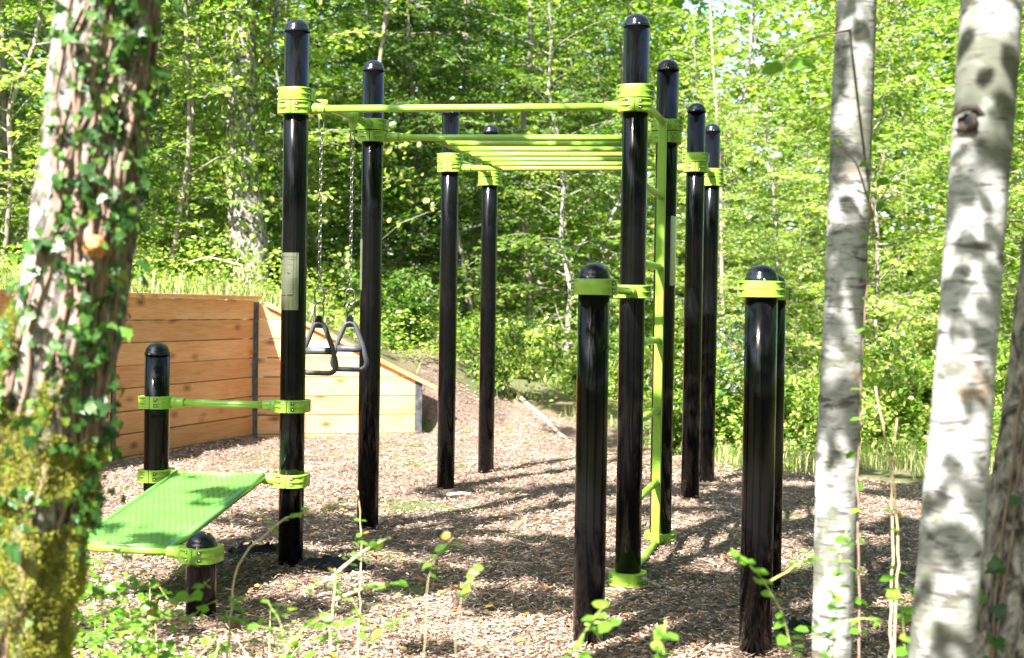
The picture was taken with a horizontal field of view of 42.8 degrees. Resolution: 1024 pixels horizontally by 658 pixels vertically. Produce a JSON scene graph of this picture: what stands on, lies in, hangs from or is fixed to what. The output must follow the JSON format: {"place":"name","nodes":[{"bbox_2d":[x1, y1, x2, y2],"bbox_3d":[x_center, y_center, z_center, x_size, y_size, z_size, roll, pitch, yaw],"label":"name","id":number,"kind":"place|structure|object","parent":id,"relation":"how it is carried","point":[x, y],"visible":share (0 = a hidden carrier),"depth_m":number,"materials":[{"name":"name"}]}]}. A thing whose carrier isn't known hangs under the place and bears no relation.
{"place":"outdoors","nodes":[
{"label":"outdoors","id":0,"kind":"place"},
{"bbox_2d":[8,253,1003,657],"bbox_3d":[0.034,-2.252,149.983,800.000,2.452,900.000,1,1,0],"label":"ground","id":1,"kind":"structure","parent":0,"point":[466,377],"depth_m":10.88,"materials":[{"name":"brown soil"}]},
{"bbox_2d":[0,18,44,225],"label":"woodland tree","id":2,"kind":"object","parent":1,"relation":"on","point":[14,109],"visible":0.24,"depth_m":19.16,"materials":[{"name":"green plant"}]},
{"bbox_2d":[0,2,49,279],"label":"slim tree","id":3,"kind":"object","parent":1,"relation":"on","point":[4,100],"visible":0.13,"depth_m":16.95,"materials":[{"name":"green plant"}]},
{"bbox_2d":[0,0,51,240],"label":"woodland tree","id":4,"kind":"object","parent":1,"relation":"on","point":[19,162],"visible":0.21,"depth_m":21.71,"materials":[{"name":"green plant"}]},
{"bbox_2d":[0,0,158,657],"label":"ivy covered tree","id":5,"kind":"object","parent":1,"relation":"on","point":[43,335],"visible":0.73,"depth_m":2.89,"materials":[{"name":"brown plant"}]},
{"bbox_2d":[0,0,186,657],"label":"ivy","id":6,"kind":"object","parent":5,"relation":"attached to","point":[95,406],"visible":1,"depth_m":2.88,"materials":[{"name":"green plant"}]},
{"bbox_2d":[0,0,168,242],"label":"woodland tree","id":7,"kind":"object","parent":1,"relation":"on","point":[36,51],"visible":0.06,"depth_m":27.21,"materials":[{"name":"green plant"}]},
{"bbox_2d":[0,0,178,280],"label":"woodland tree","id":8,"kind":"object","parent":1,"relation":"on","point":[21,77],"visible":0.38,"depth_m":14.62,"materials":[{"name":"green plant"}]},
{"bbox_2d":[0,0,218,253],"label":"woodland tree","id":9,"kind":"object","parent":1,"relation":"on","point":[39,69],"visible":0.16,"depth_m":17.16,"materials":[{"name":"green plant"}]},
{"bbox_2d":[0,0,278,274],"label":"woodland tree","id":10,"kind":"object","parent":1,"relation":"on","point":[198,153],"visible":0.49,"depth_m":15.17,"materials":[{"name":"green plant"}]},
{"bbox_2d":[132,236,167,280],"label":"shrub","id":11,"kind":"object","parent":1,"relation":"on","point":[151,251],"visible":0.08,"depth_m":14.99,"materials":[{"name":"green plant"}]},
{"bbox_2d":[23,0,279,281],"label":"slim tree","id":12,"kind":"object","parent":1,"relation":"on","point":[186,175],"visible":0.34,"depth_m":15.16,"materials":[{"name":"green plant"}]},
{"bbox_2d":[0,257,313,311],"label":"bank grass","id":13,"kind":"structure","parent":1,"relation":"on","point":[15,274],"depth_m":12.56,"materials":[{"name":"green plant"}]},
{"bbox_2d":[135,205,210,281],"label":"shrub","id":14,"kind":"object","parent":1,"relation":"on","point":[193,232],"visible":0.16,"depth_m":16.64,"materials":[{"name":"green plant"}]},
{"bbox_2d":[143,0,225,234],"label":"woodland tree","id":15,"kind":"object","parent":1,"relation":"on","point":[159,46],"visible":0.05,"depth_m":21.08,"materials":[{"name":"green plant"}]},
{"bbox_2d":[152,219,241,293],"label":"shrub","id":16,"kind":"object","parent":1,"relation":"on","point":[186,256],"visible":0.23,"depth_m":15.34,"materials":[{"name":"green plant"}]},
{"bbox_2d":[136,0,274,278],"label":"slim tree","id":17,"kind":"object","parent":1,"relation":"on","point":[160,40],"visible":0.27,"depth_m":15.77,"materials":[{"name":"green plant"}]},
{"bbox_2d":[142,0,281,273],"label":"woodland tree","id":18,"kind":"object","parent":1,"relation":"on","point":[155,146],"visible":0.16,"depth_m":18.94,"materials":[{"name":"green plant"}]},
{"bbox_2d":[0,289,437,460],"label":"retaining wall","id":19,"kind":"structure","parent":1,"relation":"on","point":[401,413],"depth_m":12.22,"materials":[{"name":"brown wood"}]},
{"bbox_2d":[198,0,284,295],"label":"broadleaf tree","id":20,"kind":"object","parent":1,"relation":"on","point":[242,111],"visible":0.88,"depth_m":15.42,"materials":[{"name":"green plant"}]},
{"bbox_2d":[146,0,341,252],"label":"woodland tree","id":21,"kind":"object","parent":1,"relation":"on","point":[212,41],"visible":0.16,"depth_m":21.32,"materials":[{"name":"green plant"}]},
{"bbox_2d":[201,4,360,247],"bbox_3d":[-4.736,-5.850,28.092,4.023,9.044,3.304,1,1,-15],"label":"woodland tree","id":22,"kind":"object","parent":1,"relation":"on","point":[285,23],"visible":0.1,"depth_m":28.08,"materials":[{"name":"green plant"}]},
{"bbox_2d":[137,0,433,248],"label":"woodland tree","id":23,"kind":"object","parent":1,"relation":"on","point":[171,190],"visible":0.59,"depth_m":16.36,"materials":[{"name":"green plant"}]},
{"bbox_2d":[169,0,429,283],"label":"woodland tree","id":24,"kind":"object","parent":1,"relation":"on","point":[314,4],"visible":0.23,"depth_m":18.34,"materials":[{"name":"green plant"}]},
{"bbox_2d":[308,255,359,310],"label":"shrub","id":25,"kind":"object","parent":1,"relation":"on","point":[337,282],"visible":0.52,"depth_m":16.36,"materials":[{"name":"green plant"}]},
{"bbox_2d":[280,0,440,320],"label":"slim tree","id":26,"kind":"object","parent":1,"relation":"on","point":[425,200],"visible":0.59,"depth_m":16.29,"materials":[{"name":"green plant"}]},
{"bbox_2d":[270,0,498,281],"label":"woodland tree","id":27,"kind":"object","parent":1,"relation":"on","point":[332,81],"visible":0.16,"depth_m":22.49,"materials":[{"name":"green plant"}]},
{"bbox_2d":[263,0,521,273],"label":"woodland tree","id":28,"kind":"object","parent":1,"relation":"on","point":[427,169],"visible":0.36,"depth_m":18.54,"materials":[{"name":"green plant"}]},
{"bbox_2d":[331,249,457,349],"bbox_3d":[-1.383,-0.281,15.182,1.508,1.210,1.210,1,1,-10],"label":"shrub","id":29,"kind":"object","parent":1,"relation":"on","point":[415,304],"visible":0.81,"depth_m":15.02,"materials":[{"name":"green plant"}]},
{"bbox_2d":[307,0,530,300],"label":"woodland tree","id":30,"kind":"object","parent":1,"relation":"on","point":[414,162],"visible":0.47,"depth_m":18.28,"materials":[{"name":"green plant"}]},
{"bbox_2d":[314,0,540,285],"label":"woodland tree","id":31,"kind":"object","parent":1,"relation":"on","point":[358,207],"visible":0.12,"depth_m":20.85,"materials":[{"name":"green plant"}]},
{"bbox_2d":[281,0,585,336],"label":"woodland tree","id":32,"kind":"object","parent":1,"relation":"on","point":[393,46],"visible":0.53,"depth_m":17.72,"materials":[{"name":"green plant"}]},
{"bbox_2d":[339,0,558,269],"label":"woodland tree","id":33,"kind":"object","parent":1,"relation":"on","point":[488,86],"visible":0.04,"depth_m":26.20,"materials":[{"name":"green plant"}]},
{"bbox_2d":[385,0,550,313],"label":"slim tree","id":34,"kind":"object","parent":1,"relation":"on","point":[474,221],"visible":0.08,"depth_m":21.94,"materials":[{"name":"green plant"}]},
{"bbox_2d":[421,0,572,337],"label":"woodland tree","id":35,"kind":"object","parent":1,"relation":"on","point":[514,25],"visible":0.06,"depth_m":26.63,"materials":[{"name":"green plant"}]},
{"bbox_2d":[0,263,995,481],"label":"grass","id":36,"kind":"structure","parent":1,"relation":"on","point":[871,458],"depth_m":11.94,"materials":[{"name":"green plant"}]},
{"bbox_2d":[456,300,550,391],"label":"shrub","id":37,"kind":"object","parent":1,"relation":"on","point":[500,360],"visible":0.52,"depth_m":14.43,"materials":[{"name":"green plant"}]},
{"bbox_2d":[0,225,1007,474],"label":"ground cover","id":38,"kind":"object","parent":1,"relation":"on","point":[340,311],"visible":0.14,"depth_m":14.01,"materials":[{"name":"green plant"}]},
{"bbox_2d":[439,1,577,361],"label":"slim tree","id":39,"kind":"object","parent":1,"relation":"on","point":[528,275],"visible":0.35,"depth_m":18.95,"materials":[{"name":"green plant"}]},
{"bbox_2d":[0,0,1023,370],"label":"distant forest","id":40,"kind":"object","parent":1,"relation":"on","point":[786,28],"visible":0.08,"depth_m":31.60,"materials":[{"name":"green plant"}]},
{"bbox_2d":[476,312,551,378],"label":"shrub","id":41,"kind":"object","parent":1,"relation":"on","point":[527,356],"visible":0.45,"depth_m":16.66,"materials":[{"name":"green plant"}]},
{"bbox_2d":[385,0,657,340],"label":"woodland tree","id":42,"kind":"object","parent":1,"relation":"on","point":[514,65],"visible":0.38,"depth_m":19.57,"materials":[{"name":"green plant"}]},
{"bbox_2d":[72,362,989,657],"bbox_3d":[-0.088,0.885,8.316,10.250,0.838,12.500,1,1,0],"label":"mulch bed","id":43,"kind":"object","parent":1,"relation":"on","point":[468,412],"visible":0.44,"depth_m":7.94,"materials":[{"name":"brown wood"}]},
{"bbox_2d":[79,567,144,657],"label":"sapling","id":44,"kind":"object","parent":43,"relation":"on","point":[93,592],"visible":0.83,"depth_m":3.31,"materials":[{"name":"green plant"}]},
{"bbox_2d":[104,585,174,657],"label":"sapling","id":45,"kind":"object","parent":43,"relation":"on","point":[120,615],"visible":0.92,"depth_m":3.52,"materials":[{"name":"green plant"}]},
{"bbox_2d":[106,542,210,657],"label":"sapling","id":46,"kind":"object","parent":43,"relation":"on","point":[180,595],"visible":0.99,"depth_m":3.31,"materials":[{"name":"green plant"}]},
{"bbox_2d":[140,584,217,657],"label":"sapling","id":47,"kind":"object","parent":43,"relation":"on","point":[202,608],"visible":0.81,"depth_m":3.52,"materials":[{"name":"green plant"}]},
{"bbox_2d":[71,557,357,657],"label":"undergrowth","id":48,"kind":"object","parent":43,"relation":"on","point":[146,647],"depth_m":4.26,"materials":[{"name":"green plant"}]},
{"bbox_2d":[227,541,277,559],"bbox_3d":[-1.348,1.161,6.976,0.335,0.070,0.329,0,1,-23],"label":"fabric scrap","id":49,"kind":"object","parent":43,"relation":"on","point":[240,549],"visible":0.73,"depth_m":6.94,"materials":[{"name":"black fabric"}]},
{"bbox_2d":[219,592,297,657],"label":"sapling","id":50,"kind":"object","parent":43,"relation":"on","point":[243,620],"visible":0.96,"depth_m":3.52,"materials":[{"name":"green plant"}]},
{"bbox_2d":[226,497,343,657],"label":"sapling","id":51,"kind":"object","parent":43,"relation":"on","point":[306,510],"visible":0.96,"depth_m":3.64,"materials":[{"name":"green plant"}]},
{"bbox_2d":[246,599,326,657],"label":"sapling","id":52,"kind":"object","parent":43,"relation":"on","point":[309,623],"visible":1,"depth_m":3.22,"materials":[{"name":"green plant"}]},
{"bbox_2d":[297,555,366,573],"bbox_3d":[-0.923,1.187,6.648,0.371,0.054,0.283,1,1,27],"label":"fabric scrap","id":53,"kind":"object","parent":43,"relation":"on","point":[336,561],"visible":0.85,"depth_m":6.62,"materials":[{"name":"black fabric"}]},
{"bbox_2d":[301,537,407,657],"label":"sapling","id":54,"kind":"object","parent":43,"relation":"on","point":[335,584],"visible":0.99,"depth_m":3.32,"materials":[{"name":"green plant"}]},
{"bbox_2d":[334,597,410,657],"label":"sapling","id":55,"kind":"object","parent":43,"relation":"on","point":[376,633],"visible":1,"depth_m":3.22,"materials":[{"name":"green plant"}]},
{"bbox_2d":[86,14,723,646],"bbox_3d":[-0.285,-0.148,7.904,2.652,2.866,5.363,1,1,14],"label":"calisthenics rig","id":56,"kind":"object","parent":43,"relation":"on","point":[168,512],"visible":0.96,"depth_m":6.72,"materials":[{"name":"black metal"}]},
{"bbox_2d":[305,118,338,375],"bbox_3d":[-1.025,-0.445,6.973,0.224,1.388,0.043,1,1,7],"label":"trapeze ring","id":57,"kind":"object","parent":56,"relation":"hanging from","point":[318,322],"visible":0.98,"depth_m":6.97,"materials":[{"name":"grey metal"}]},
{"bbox_2d":[330,130,368,371],"bbox_3d":[-0.913,-0.450,7.407,0.224,1.388,0.046,1,1,0],"label":"trapeze ring","id":58,"kind":"object","parent":56,"relation":"hanging from","point":[351,322],"visible":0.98,"depth_m":7.40,"materials":[{"name":"grey metal"}]},
{"bbox_2d":[421,532,460,657],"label":"sapling","id":59,"kind":"object","parent":43,"relation":"on","point":[445,546],"visible":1,"depth_m":3.21,"materials":[{"name":"green plant"}]},
{"bbox_2d":[76,386,921,657],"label":"fallen leaves","id":60,"kind":"object","parent":43,"relation":"on","point":[441,591],"depth_m":6.60,"materials":[{"name":"brown plant"}]},
{"bbox_2d":[561,600,620,657],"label":"sapling","id":61,"kind":"object","parent":43,"relation":"on","point":[604,626],"visible":1,"depth_m":2.91,"materials":[{"name":"green plant"}]},
{"bbox_2d":[650,618,678,657],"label":"sapling","id":62,"kind":"object","parent":43,"relation":"on","point":[659,631],"visible":1,"depth_m":2.81,"materials":[{"name":"green plant"}]},
{"bbox_2d":[729,548,821,657],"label":"sapling","id":63,"kind":"object","parent":43,"relation":"on","point":[783,640],"visible":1,"depth_m":3.11,"materials":[{"name":"green plant"}]},
{"bbox_2d":[772,616,811,638],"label":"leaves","id":64,"kind":"object","parent":43,"relation":"on","point":[792,623],"visible":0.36,"depth_m":5.57,"materials":[{"name":"black"}]},
{"bbox_2d":[831,140,889,657],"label":"sapling","id":65,"kind":"object","parent":43,"relation":"on","point":[880,205],"visible":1,"depth_m":3.50,"materials":[{"name":"green plant"}]},
{"bbox_2d":[875,386,905,657],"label":"dry stem plant","id":66,"kind":"object","parent":43,"relation":"on","point":[893,566],"visible":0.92,"depth_m":3.41,"materials":[{"name":"beige plant"}]},
{"bbox_2d":[458,0,653,342],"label":"woodland tree","id":67,"kind":"object","parent":1,"relation":"on","point":[593,10],"visible":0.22,"depth_m":22.26,"materials":[{"name":"green plant"}]},
{"bbox_2d":[440,0,675,363],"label":"woodland tree","id":68,"kind":"object","parent":1,"relation":"on","point":[563,195],"visible":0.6,"depth_m":17.98,"materials":[{"name":"green plant"}]},
{"bbox_2d":[524,295,618,387],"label":"shrub","id":69,"kind":"object","parent":1,"relation":"on","point":[552,355],"visible":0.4,"depth_m":16.31,"materials":[{"name":"green plant"}]},
{"bbox_2d":[532,0,654,336],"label":"woodland tree","id":70,"kind":"object","parent":1,"relation":"on","point":[604,42],"visible":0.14,"depth_m":29.08,"materials":[{"name":"green plant"}]},
{"bbox_2d":[554,344,651,397],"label":"shrub","id":71,"kind":"object","parent":1,"relation":"on","point":[613,375],"visible":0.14,"depth_m":14.98,"materials":[{"name":"green plant"}]},
{"bbox_2d":[515,0,728,354],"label":"woodland tree","id":72,"kind":"object","parent":1,"relation":"on","point":[611,221],"visible":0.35,"depth_m":19.09,"materials":[{"name":"green plant"}]},
{"bbox_2d":[608,30,759,403],"bbox_3d":[1.953,-1.198,14.649,2.010,4.462,2.027,1,1,-4],"label":"woodland tree","id":73,"kind":"object","parent":1,"relation":"on","point":[683,200],"visible":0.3,"depth_m":14.78,"materials":[{"name":"green plant"}]},
{"bbox_2d":[643,345,741,454],"bbox_3d":[1.660,0.684,12.345,1.022,1.117,1.344,1,1,7],"label":"shrub","id":74,"kind":"object","parent":1,"relation":"on","point":[677,418],"visible":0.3,"depth_m":12.26,"materials":[{"name":"green plant"}]},
{"bbox_2d":[645,306,744,391],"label":"shrub","id":75,"kind":"object","parent":1,"relation":"on","point":[678,341],"visible":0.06,"depth_m":15.18,"materials":[{"name":"green plant"}]},
{"bbox_2d":[675,100,765,334],"bbox_3d":[4.250,-1.894,27.546,2.665,5.833,2.706,1,1,-15],"label":"woodland tree","id":76,"kind":"object","parent":1,"relation":"on","point":[726,149],"visible":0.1,"depth_m":27.55,"materials":[{"name":"green plant"}]},
{"bbox_2d":[555,0,905,365],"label":"woodland tree","id":77,"kind":"object","parent":1,"relation":"on","point":[754,9],"visible":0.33,"depth_m":19.74,"materials":[{"name":"green plant"}]},
{"bbox_2d":[674,333,786,448],"bbox_3d":[2.077,0.651,12.661,1.153,1.276,1.211,1,1,8],"label":"shrub","id":78,"kind":"object","parent":1,"relation":"on","point":[727,362],"visible":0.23,"depth_m":12.64,"materials":[{"name":"green plant"}]},
{"bbox_2d":[675,73,796,373],"bbox_3d":[3.083,-1.340,19.476,2.232,4.811,2.198,1,1,24],"label":"woodland tree","id":79,"kind":"object","parent":1,"relation":"on","point":[732,282],"visible":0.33,"depth_m":19.22,"materials":[{"name":"green plant"}]},
{"bbox_2d":[648,0,828,358],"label":"slim tree","id":80,"kind":"object","parent":1,"relation":"on","point":[776,91],"visible":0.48,"depth_m":17.47,"materials":[{"name":"green plant"}]},
{"bbox_2d":[674,307,803,432],"bbox_3d":[2.231,0.491,13.289,1.388,1.429,1.447,1,1,0],"label":"flowering shrub","id":81,"kind":"object","parent":1,"relation":"on","point":[733,367],"visible":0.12,"depth_m":13.13,"materials":[{"name":"green plant"}]},
{"bbox_2d":[737,265,792,657],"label":"post","id":82,"kind":"object","parent":1,"relation":"on","point":[765,291],"visible":0.99,"depth_m":5.10,"materials":[{"name":"black metal"}]},
{"bbox_2d":[717,115,814,374],"bbox_3d":[4.523,-1.352,23.530,2.269,4.965,2.303,1,1,11],"label":"woodland tree","id":83,"kind":"object","parent":1,"relation":"on","point":[741,220],"visible":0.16,"depth_m":23.42,"materials":[{"name":"green plant"}]},
{"bbox_2d":[716,336,819,444],"bbox_3d":[2.483,0.652,12.912,1.294,1.150,1.607,1,1,-11],"label":"shrub","id":84,"kind":"object","parent":1,"relation":"on","point":[791,388],"visible":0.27,"depth_m":12.73,"materials":[{"name":"green plant"}]},
{"bbox_2d":[679,13,869,381],"bbox_3d":[3.554,-1.464,16.843,2.381,5.353,1.955,2,1,40],"label":"woodland tree","id":85,"kind":"object","parent":1,"relation":"on","point":[767,242],"visible":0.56,"depth_m":17.01,"materials":[{"name":"green plant"}]},
{"bbox_2d":[755,99,863,371],"bbox_3d":[6.012,-1.774,26.678,2.604,5.781,2.626,1,1,3],"label":"woodland tree","id":86,"kind":"object","parent":1,"relation":"on","point":[788,217],"visible":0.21,"depth_m":26.41,"materials":[{"name":"green plant"}]},
{"bbox_2d":[760,0,876,657],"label":"birch tree","id":87,"kind":"object","parent":1,"relation":"on","point":[851,129],"visible":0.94,"depth_m":3.65,"materials":[{"name":"white plant"}]},
{"bbox_2d":[756,80,884,377],"bbox_3d":[4.440,-1.290,19.479,2.243,4.980,2.262,1,1,-16],"label":"woodland tree","id":88,"kind":"object","parent":1,"relation":"on","point":[786,258],"visible":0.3,"depth_m":19.59,"materials":[{"name":"green plant"}]},
{"bbox_2d":[794,523,881,657],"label":"sapling","id":89,"kind":"object","parent":1,"relation":"on","point":[837,573],"visible":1,"depth_m":3.21,"materials":[{"name":"green plant"}]},
{"bbox_2d":[787,375,897,456],"bbox_3d":[3.025,0.857,12.348,0.978,0.842,0.932,1,1,-19],"label":"shrub","id":90,"kind":"object","parent":1,"relation":"on","point":[872,410],"visible":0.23,"depth_m":12.25,"materials":[{"name":"green plant"}]},
{"bbox_2d":[786,320,931,450],"bbox_3d":[3.469,0.528,13.013,1.613,1.490,1.299,1,1,-3],"label":"shrub","id":91,"kind":"object","parent":1,"relation":"on","point":[887,393],"visible":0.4,"depth_m":12.75,"materials":[{"name":"green plant"}]},
{"bbox_2d":[732,0,1015,386],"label":"woodland tree","id":92,"kind":"object","parent":1,"relation":"on","point":[932,323],"visible":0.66,"depth_m":16.16,"materials":[{"name":"green plant"}]},
{"bbox_2d":[757,0,998,372],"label":"woodland tree","id":93,"kind":"object","parent":1,"relation":"on","point":[891,200],"visible":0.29,"depth_m":21.07,"materials":[{"name":"green plant"}]},
{"bbox_2d":[814,0,956,361],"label":"woodland tree","id":94,"kind":"object","parent":1,"relation":"on","point":[906,208],"visible":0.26,"depth_m":26.73,"materials":[{"name":"green plant"}]},
{"bbox_2d":[880,574,914,657],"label":"sapling","id":95,"kind":"object","parent":1,"relation":"on","point":[893,593],"visible":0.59,"depth_m":3.01,"materials":[{"name":"green plant"}]},
{"bbox_2d":[885,350,934,443],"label":"shrub","id":96,"kind":"object","parent":1,"relation":"on","point":[918,375],"visible":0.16,"depth_m":13.67,"materials":[{"name":"green plant"}]},
{"bbox_2d":[877,311,1011,435],"bbox_3d":[4.648,0.591,13.972,1.494,1.564,1.423,2,1,34],"label":"shrub","id":97,"kind":"object","parent":1,"relation":"on","point":[1003,361],"visible":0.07,"depth_m":13.72,"materials":[{"name":"green plant"}]},
{"bbox_2d":[868,0,1023,379],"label":"woodland tree","id":98,"kind":"object","parent":1,"relation":"on","point":[946,148],"visible":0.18,"depth_m":20.45,"materials":[{"name":"green plant"}]},
{"bbox_2d":[868,0,1023,349],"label":"woodland tree","id":99,"kind":"object","parent":1,"relation":"on","point":[940,177],"visible":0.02,"depth_m":27.23,"materials":[{"name":"green plant"}]},
{"bbox_2d":[889,11,1023,378],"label":"woodland tree","id":100,"kind":"object","parent":1,"relation":"on","point":[1012,200],"visible":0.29,"depth_m":15.78,"materials":[{"name":"green plant"}]},
{"bbox_2d":[903,46,1023,388],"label":"woodland tree","id":101,"kind":"object","parent":1,"relation":"on","point":[1010,208],"visible":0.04,"depth_m":23.68,"materials":[{"name":"green plant"}]},
{"bbox_2d":[908,0,1022,657],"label":"birch tree","id":102,"kind":"object","parent":1,"relation":"on","point":[952,531],"visible":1,"depth_m":2.85,"materials":[{"name":"white plant"}]},
{"bbox_2d":[921,24,1023,347],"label":"woodland tree","id":103,"kind":"object","parent":1,"relation":"on","point":[1016,149],"visible":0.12,"depth_m":20.04,"materials":[{"name":"green plant"}]},
{"bbox_2d":[974,232,1023,657],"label":"ivy clad tree","id":104,"kind":"object","parent":1,"relation":"on","point":[1011,630],"visible":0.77,"depth_m":3.26,"materials":[{"name":"brown plant"}]},
{"bbox_2d":[979,376,1023,657],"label":"ivy","id":105,"kind":"object","parent":104,"relation":"attached to","point":[995,565],"visible":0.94,"depth_m":3.23,"materials":[{"name":"green plant"}]},
{"bbox_2d":[0,0,1023,311],"label":"sky","id":106,"kind":"structure","parent":0,"point":[718,4],"materials":[{"name":"white"}]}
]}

